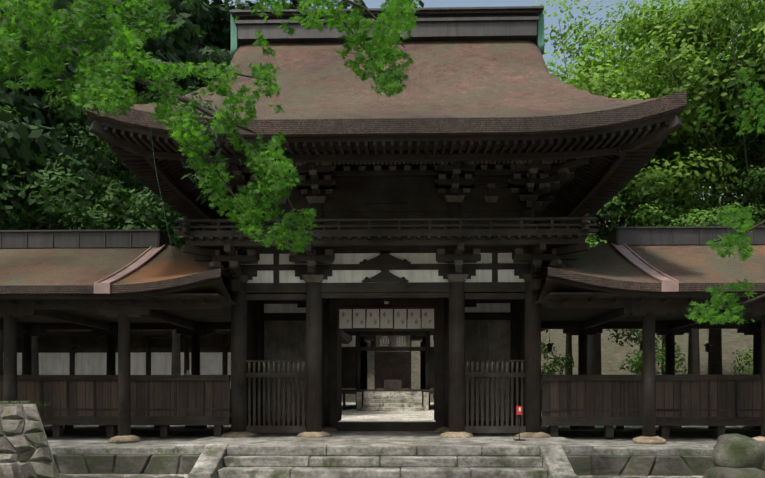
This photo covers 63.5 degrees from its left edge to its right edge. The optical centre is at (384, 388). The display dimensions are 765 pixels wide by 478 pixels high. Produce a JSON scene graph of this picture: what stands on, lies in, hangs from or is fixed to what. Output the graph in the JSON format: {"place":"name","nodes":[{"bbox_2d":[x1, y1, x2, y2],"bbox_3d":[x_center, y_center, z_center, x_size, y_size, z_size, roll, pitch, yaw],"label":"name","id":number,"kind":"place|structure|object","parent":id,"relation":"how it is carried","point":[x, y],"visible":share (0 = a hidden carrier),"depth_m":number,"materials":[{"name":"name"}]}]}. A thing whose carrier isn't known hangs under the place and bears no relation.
{"place":"outdoors","nodes":[
{"label":"outdoors","id":0,"kind":"place"},
{"bbox_2d":[0,298,206,329],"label":"ceiling beams","id":1,"kind":"structure","parent":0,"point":[156,315],"depth_m":14.16,"materials":[{"name":"brown wood"}]},
{"bbox_2d":[85,90,685,168],"bbox_3d":[0.043,-4.808,14.691,10.500,0.710,7.800,0,0,1],"label":"roof eave","id":2,"kind":"object","parent":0,"point":[630,114],"visible":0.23,"depth_m":10.78,"materials":[{"name":"brown wood"}]},
{"bbox_2d":[95,112,675,141],"bbox_3d":[0.043,-4.594,14.691,10.260,0.462,7.560,0,0,1],"label":"roof edge","id":3,"kind":"object","parent":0,"point":[431,138],"visible":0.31,"depth_m":10.90,"materials":[{"name":"brown wood"}]},
{"bbox_2d":[230,6,543,44],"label":"roof ridge","id":4,"kind":"structure","parent":0,"point":[474,23],"depth_m":14.37,"materials":[{"name":"grey metal"}]},
{"bbox_2d":[230,10,544,57],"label":"gate roof finials","id":5,"kind":"object","parent":4,"relation":"attached to","point":[539,40],"visible":0.58,"depth_m":14.53,"materials":[{"name":"metal"}]},
{"bbox_2d":[43,200,753,477],"bbox_3d":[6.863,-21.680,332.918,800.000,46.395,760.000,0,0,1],"label":"ground","id":6,"kind":"structure","parent":0,"point":[613,355],"depth_m":49.99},
{"bbox_2d":[0,401,29,403],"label":"stone wall","id":7,"kind":"structure","parent":6,"relation":"on","point":[4,402],"depth_m":7.89,"materials":[{"name":"grey stone"}]},
{"bbox_2d":[0,399,50,405],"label":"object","id":8,"kind":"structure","parent":7,"relation":"on","point":[9,402],"depth_m":5.90,"materials":[{"name":"green plant"}]},
{"bbox_2d":[0,404,58,477],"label":"stone wall","id":9,"kind":"structure","parent":6,"relation":"on","point":[25,451],"depth_m":5.31,"materials":[{"name":"grey stone"}]},
{"bbox_2d":[3,314,222,436],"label":"corridor posts","id":10,"kind":"object","parent":6,"relation":"on","point":[123,426],"visible":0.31,"depth_m":12.18,"materials":[{"name":"brown wood"}]},
{"bbox_2d":[0,381,229,415],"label":"wooden wall panels","id":11,"kind":"object","parent":10,"relation":"attached to","point":[216,394],"visible":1,"depth_m":12.98,"materials":[{"name":"brown wood"}]},
{"bbox_2d":[39,381,203,415],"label":"wall battens","id":12,"kind":"object","parent":11,"relation":"attached to","point":[148,397],"visible":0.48,"depth_m":12.97,"materials":[{"name":"brown wood"}]},
{"bbox_2d":[0,293,235,424],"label":"corridor beams","id":13,"kind":"structure","parent":10,"relation":"on","point":[212,315],"depth_m":12.94,"materials":[{"name":"brown wood"}]},
{"bbox_2d":[0,244,230,296],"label":"roof","id":14,"kind":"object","parent":13,"relation":"on","point":[55,266],"visible":0.35,"depth_m":13.02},
{"bbox_2d":[0,229,170,248],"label":"roof ridge","id":15,"kind":"structure","parent":14,"relation":"on","point":[131,238],"depth_m":14.08,"materials":[{"name":"grey tile"}]},
{"bbox_2d":[0,268,221,293],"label":"roof edge","id":16,"kind":"object","parent":14,"relation":"attached to","point":[123,288],"visible":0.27,"depth_m":11.46,"materials":[{"name":"brown wood"}]},
{"bbox_2d":[94,245,164,293],"bbox_3d":[-5.200,-2.509,12.765,0.300,1.512,2.694,0,0,1],"label":"corridor flashing","id":17,"kind":"object","parent":14,"relation":"on","point":[102,286],"visible":0.96,"depth_m":12.39,"materials":[{"name":"brown metal"}]},
{"bbox_2d":[0,278,231,299],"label":"roof eave","id":18,"kind":"object","parent":13,"relation":"attached to","point":[216,285],"visible":0.35,"depth_m":11.58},
{"bbox_2d":[71,330,230,352],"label":"hanging lanterns","id":19,"kind":"object","parent":13,"relation":"hanging from","point":[75,346],"visible":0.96,"depth_m":17.06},
{"bbox_2d":[3,334,230,412],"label":"wall","id":20,"kind":"structure","parent":6,"relation":"on","point":[64,343],"depth_m":25.71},
{"bbox_2d":[3,331,349,343],"bbox_3d":[-9.770,-2.310,28.205,15.760,0.335,7.760,0,0,1],"label":"beam","id":21,"kind":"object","parent":20,"relation":"attached to","point":[221,332],"visible":0.21,"depth_m":24.32,"materials":[{"name":"brown wood"}]},
{"bbox_2d":[3,330,351,341],"bbox_3d":[-9.770,-2.513,28.205,16.000,0.560,8.000,0,0,1],"label":"side hall eave","id":22,"kind":"object","parent":20,"relation":"attached to","point":[346,337],"visible":0.17,"depth_m":24.26,"materials":[{"name":"brown wood"}]},
{"bbox_2d":[0,0,308,239],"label":"cedar leaves","id":23,"kind":"object","parent":6,"relation":"on","point":[214,41],"visible":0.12,"depth_m":22.32,"materials":[{"name":"green plant"}]},
{"bbox_2d":[59,475,682,477],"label":"drain kerb","id":24,"kind":"structure","parent":6,"relation":"on","point":[110,476],"depth_m":10.30,"materials":[{"name":"stone"}]},
{"bbox_2d":[188,444,576,477],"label":"steps","id":25,"kind":"structure","parent":6,"relation":"on","point":[354,461],"depth_m":10.54,"materials":[{"name":"stone"}]},
{"bbox_2d":[0,5,764,413],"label":"tree trunks","id":26,"kind":"object","parent":6,"relation":"on","point":[594,355],"visible":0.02,"depth_m":23.76,"materials":[{"name":"brown plant"}]},
{"bbox_2d":[0,84,198,247],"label":"background trees","id":27,"kind":"object","parent":26,"relation":"attached to","point":[50,200],"visible":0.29,"depth_m":19.53,"materials":[{"name":"green plant"}]},
{"bbox_2d":[200,0,704,211],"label":"leaves","id":28,"kind":"object","parent":26,"relation":"attached to","point":[242,5],"depth_m":52.72,"materials":[{"name":"green plant"}]},
{"bbox_2d":[3,0,764,312],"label":"maple boughs","id":29,"kind":"object","parent":6,"relation":"on","point":[180,97],"visible":0.38,"depth_m":3.83,"materials":[{"name":"green plant"}]},
{"bbox_2d":[0,11,229,204],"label":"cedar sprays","id":30,"kind":"object","parent":29,"relation":"attached to","point":[218,155],"visible":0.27,"depth_m":5.33,"materials":[{"name":"green plant"}]},
{"bbox_2d":[0,0,764,324],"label":"maple leaves","id":31,"kind":"object","parent":29,"relation":"attached to","point":[127,36],"visible":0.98,"depth_m":3.66,"materials":[{"name":"green plant"}]},
{"bbox_2d":[342,331,433,409],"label":"inner building","id":32,"kind":"structure","parent":6,"relation":"on","point":[392,371],"depth_m":31.96,"materials":[{"name":"brown wood"}]},
{"bbox_2d":[342,351,433,388],"bbox_3d":[0.413,-0.993,31.977,10.835,2.000,0.035,0,0,1],"label":"lattice screen","id":33,"kind":"object","parent":32,"relation":"attached to","point":[347,370],"visible":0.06,"depth_m":32.01,"materials":[{"name":"black wood"}]},
{"bbox_2d":[357,392,428,410],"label":"inner stone steps","id":34,"kind":"structure","parent":32,"relation":"attached to","point":[392,401],"depth_m":30.05,"materials":[{"name":"grey stone"}]},
{"bbox_2d":[376,335,409,346],"bbox_3d":[0.412,-2.453,31.927,1.750,0.660,0.050,0,0,1],"label":"sign plaque","id":35,"kind":"object","parent":32,"relation":"attached to","point":[393,340],"visible":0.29,"depth_m":31.90,"materials":[{"name":"brown wood"}]},
{"bbox_2d":[380,337,403,345],"bbox_3d":[0.419,-2.429,31.896,1.367,0.489,0.012,0,0,1],"label":"sign lettering","id":36,"kind":"object","parent":35,"relation":"attached to","point":[388,342],"visible":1,"depth_m":31.89},
{"bbox_2d":[342,328,545,340],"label":"haiden roof soffit","id":37,"kind":"structure","parent":32,"relation":"attached to","point":[413,338],"depth_m":37.51,"materials":[{"name":"brown wood"}]},
{"bbox_2d":[70,437,710,469],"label":"leaf litter","id":38,"kind":"object","parent":6,"relation":"on","point":[402,444],"visible":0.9,"depth_m":11.42,"materials":[{"name":"brown plant"}]},
{"bbox_2d":[43,427,760,474],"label":"platform","id":39,"kind":"structure","parent":6,"relation":"on","point":[183,440],"depth_m":12.19,"materials":[{"name":"stone"}]},
{"bbox_2d":[98,425,207,442],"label":"base stones","id":40,"kind":"object","parent":39,"relation":"on","point":[126,439],"visible":0.25,"depth_m":12.04,"materials":[{"name":"beige stone"}]},
{"bbox_2d":[52,454,714,475],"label":"stone retaining wall","id":41,"kind":"structure","parent":39,"relation":"attached to","point":[650,465],"depth_m":10.81,"materials":[{"name":"stone"}]},
{"bbox_2d":[221,427,550,437],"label":"pillar base stones","id":42,"kind":"object","parent":39,"relation":"on","point":[446,434],"visible":0.31,"depth_m":12.76,"materials":[{"name":"beige stone"}]},
{"bbox_2d":[182,157,589,432],"bbox_3d":[0.043,-1.843,14.691,8.023,5.700,5.253,0,0,1],"label":"wooden gate","id":43,"kind":"object","parent":39,"relation":"on","point":[414,187],"visible":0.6,"depth_m":12.95,"materials":[{"name":"brown wood"}]},
{"bbox_2d":[241,253,524,312],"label":"plaster wall panels","id":44,"kind":"object","parent":43,"relation":"attached to","point":[340,276],"visible":0.23,"depth_m":12.98,"materials":[{"name":"white paint"}]},
{"bbox_2d":[359,188,410,281],"bbox_3d":[0.006,-3.213,12.992,1.092,1.980,0.176,0,0,1],"label":"frog-leg strut","id":45,"kind":"object","parent":43,"relation":"attached to","point":[384,196],"visible":0.94,"depth_m":12.92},
{"bbox_2d":[248,377,522,425],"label":"gate slats","id":46,"kind":"object","parent":43,"relation":"attached to","point":[303,401],"visible":1,"depth_m":13.01,"materials":[{"name":"brown wood"}]},
{"bbox_2d":[273,188,497,422],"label":"posts","id":47,"kind":"object","parent":43,"relation":"on","point":[439,365],"visible":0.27,"depth_m":14.58,"materials":[{"name":"brown wood"}]},
{"bbox_2d":[89,115,682,230],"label":"gate roof rafters","id":48,"kind":"object","parent":43,"relation":"attached to","point":[606,174],"visible":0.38,"depth_m":11.60,"materials":[{"name":"brown wood"}]},
{"bbox_2d":[231,202,540,431],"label":"gate posts","id":49,"kind":"object","parent":43,"relation":"attached to","point":[454,364],"visible":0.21,"depth_m":12.89,"materials":[{"name":"brown wood"}]},
{"bbox_2d":[248,362,523,372],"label":"gate balusters","id":50,"kind":"object","parent":43,"relation":"attached to","point":[467,366],"visible":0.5,"depth_m":12.92,"materials":[{"name":"brown wood"}]},
{"bbox_2d":[107,40,664,119],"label":"main roof","id":51,"kind":"structure","parent":43,"relation":"on","point":[474,78],"depth_m":12.72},
{"bbox_2d":[151,132,175,266],"bbox_3d":[-4.153,-3.512,11.605,0.022,2.205,1.361,0,0,-1],"label":"lightning wire","id":52,"kind":"object","parent":51,"relation":"attached to","point":[161,199],"visible":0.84,"depth_m":11.48,"materials":[{"name":"black metal"}]},
{"bbox_2d":[205,159,565,165],"bbox_3d":[-0.007,-4.598,12.352,7.235,0.197,0.223,0,0,1],"label":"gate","id":53,"kind":"object","parent":51,"relation":"attached to","point":[560,161],"visible":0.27,"depth_m":12.39,"materials":[{"name":"brown wood"}]},
{"bbox_2d":[174,213,597,234],"bbox_3d":[0.043,-3.202,14.691,8.330,0.308,5.560,0,0,1],"label":"gate railing","id":54,"kind":"object","parent":43,"relation":"on","point":[188,228],"visible":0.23,"depth_m":12.14,"materials":[{"name":"brown wood"}]},
{"bbox_2d":[103,119,669,166],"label":"rafters","id":55,"kind":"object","parent":43,"relation":"attached to","point":[396,145],"depth_m":11.18,"materials":[{"name":"brown wood"}]},
{"bbox_2d":[339,309,433,328],"bbox_3d":[0.040,-1.648,14.551,2.248,0.490,0.024,0,0,1],"label":"curtain","id":56,"kind":"object","parent":43,"relation":"hanging from","point":[359,321],"visible":1,"depth_m":14.55,"materials":[{"name":"white fabric"}]},
{"bbox_2d":[338,308,434,327],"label":"noren stripes","id":57,"kind":"object","parent":56,"relation":"attached to","point":[393,314],"visible":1,"depth_m":14.54,"materials":[{"name":"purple fabric"}]},
{"bbox_2d":[342,312,431,323],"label":"crests","id":58,"kind":"object","parent":56,"relation":"attached to","point":[384,316],"visible":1,"depth_m":14.55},
{"bbox_2d":[264,320,509,420],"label":"grey gate boards","id":59,"kind":"object","parent":43,"relation":"attached to","point":[484,340],"visible":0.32,"depth_m":14.63,"materials":[{"name":"wood"}]},
{"bbox_2d":[208,159,566,164],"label":"rafters","id":60,"kind":"object","parent":43,"relation":"on","point":[423,162],"visible":0.2,"depth_m":12.45,"materials":[{"name":"brown wood"}]},
{"bbox_2d":[203,157,588,293],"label":"bracket sets","id":61,"kind":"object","parent":43,"relation":"attached to","point":[450,277],"depth_m":12.75,"materials":[{"name":"brown wood"}]},
{"bbox_2d":[513,415,524,439],"bbox_3d":[2.606,0.754,11.986,0.200,0.494,0.200,0,0,1],"label":"sign stand","id":62,"kind":"object","parent":39,"relation":"on","point":[519,431],"visible":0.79,"depth_m":11.98,"materials":[{"name":"metal"}]},
{"bbox_2d":[516,406,521,414],"bbox_3d":[2.606,0.427,11.986,0.100,0.170,0.070,0,0,1],"label":"sign box","id":63,"kind":"object","parent":62,"relation":"on","point":[518,412],"visible":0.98,"depth_m":11.95,"materials":[{"name":"red paint"}]},
{"bbox_2d":[578,426,764,443],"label":"corridor stones","id":64,"kind":"object","parent":39,"relation":"on","point":[649,440],"visible":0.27,"depth_m":11.85,"materials":[{"name":"beige stone"}]},
{"bbox_2d":[185,369,700,374],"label":"yard lanterns","id":65,"kind":"object","parent":6,"relation":"on","point":[657,372],"visible":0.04,"depth_m":19.79,"materials":[{"name":"stone"}]},
{"bbox_2d":[534,0,764,223],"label":"bright leaves","id":66,"kind":"object","parent":6,"relation":"on","point":[715,90],"visible":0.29,"depth_m":22.89,"materials":[{"name":"green plant"}]},
{"bbox_2d":[541,125,764,394],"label":"leaves","id":67,"kind":"object","parent":6,"relation":"on","point":[705,216],"visible":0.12,"depth_m":22.12,"materials":[{"name":"green plant"}]},
{"bbox_2d":[549,313,764,437],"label":"corridor posts","id":68,"kind":"object","parent":6,"relation":"on","point":[648,414],"visible":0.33,"depth_m":11.96,"materials":[{"name":"brown wood"}]},
{"bbox_2d":[535,292,764,425],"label":"wooden beams","id":69,"kind":"structure","parent":68,"relation":"on","point":[574,313],"depth_m":12.72,"materials":[{"name":"brown wood"}]},
{"bbox_2d":[546,329,712,351],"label":"corridor lanterns","id":70,"kind":"object","parent":69,"relation":"hanging from","point":[550,345],"visible":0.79,"depth_m":16.76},
{"bbox_2d":[542,380,760,416],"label":"corridor planks","id":71,"kind":"object","parent":69,"relation":"attached to","point":[555,394],"visible":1,"depth_m":12.75,"materials":[{"name":"brown wood"}]},
{"bbox_2d":[538,242,764,282],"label":"roof","id":72,"kind":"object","parent":69,"relation":"on","point":[691,263],"visible":0.42,"depth_m":12.67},
{"bbox_2d":[611,243,678,291],"bbox_3d":[5.198,-2.509,12.542,0.300,1.512,2.694,0,0,1],"label":"corridor flashing","id":73,"kind":"object","parent":72,"relation":"on","point":[669,284],"visible":0.98,"depth_m":12.15,"materials":[{"name":"metal"}]},
{"bbox_2d":[605,226,764,245],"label":"roof ridge","id":74,"kind":"structure","parent":72,"relation":"on","point":[680,235],"depth_m":13.79,"materials":[{"name":"grey tile"}]},
{"bbox_2d":[538,276,764,298],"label":"eave fascia","id":75,"kind":"structure","parent":69,"relation":"on","point":[553,284],"depth_m":11.37,"materials":[{"name":"brown wood"}]},
{"bbox_2d":[569,380,738,416],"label":"panel battens","id":76,"kind":"object","parent":69,"relation":"attached to","point":[681,397],"visible":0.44,"depth_m":12.72,"materials":[{"name":"brown wood"}]},
{"bbox_2d":[547,267,764,291],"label":"roof eave","id":77,"kind":"object","parent":69,"relation":"on","point":[613,283],"visible":0.5,"depth_m":11.25,"materials":[{"name":"brown wood"}]},
{"bbox_2d":[563,297,764,328],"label":"rafters","id":78,"kind":"object","parent":69,"relation":"on","point":[609,317],"visible":0.56,"depth_m":14.14,"materials":[{"name":"brown wood"}]},
{"bbox_2d":[691,433,764,477],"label":"boulders","id":79,"kind":"object","parent":6,"relation":"on","point":[734,455],"visible":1,"depth_m":7.19,"materials":[{"name":"stone"}]},
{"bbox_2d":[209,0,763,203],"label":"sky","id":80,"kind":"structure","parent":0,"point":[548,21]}
]}

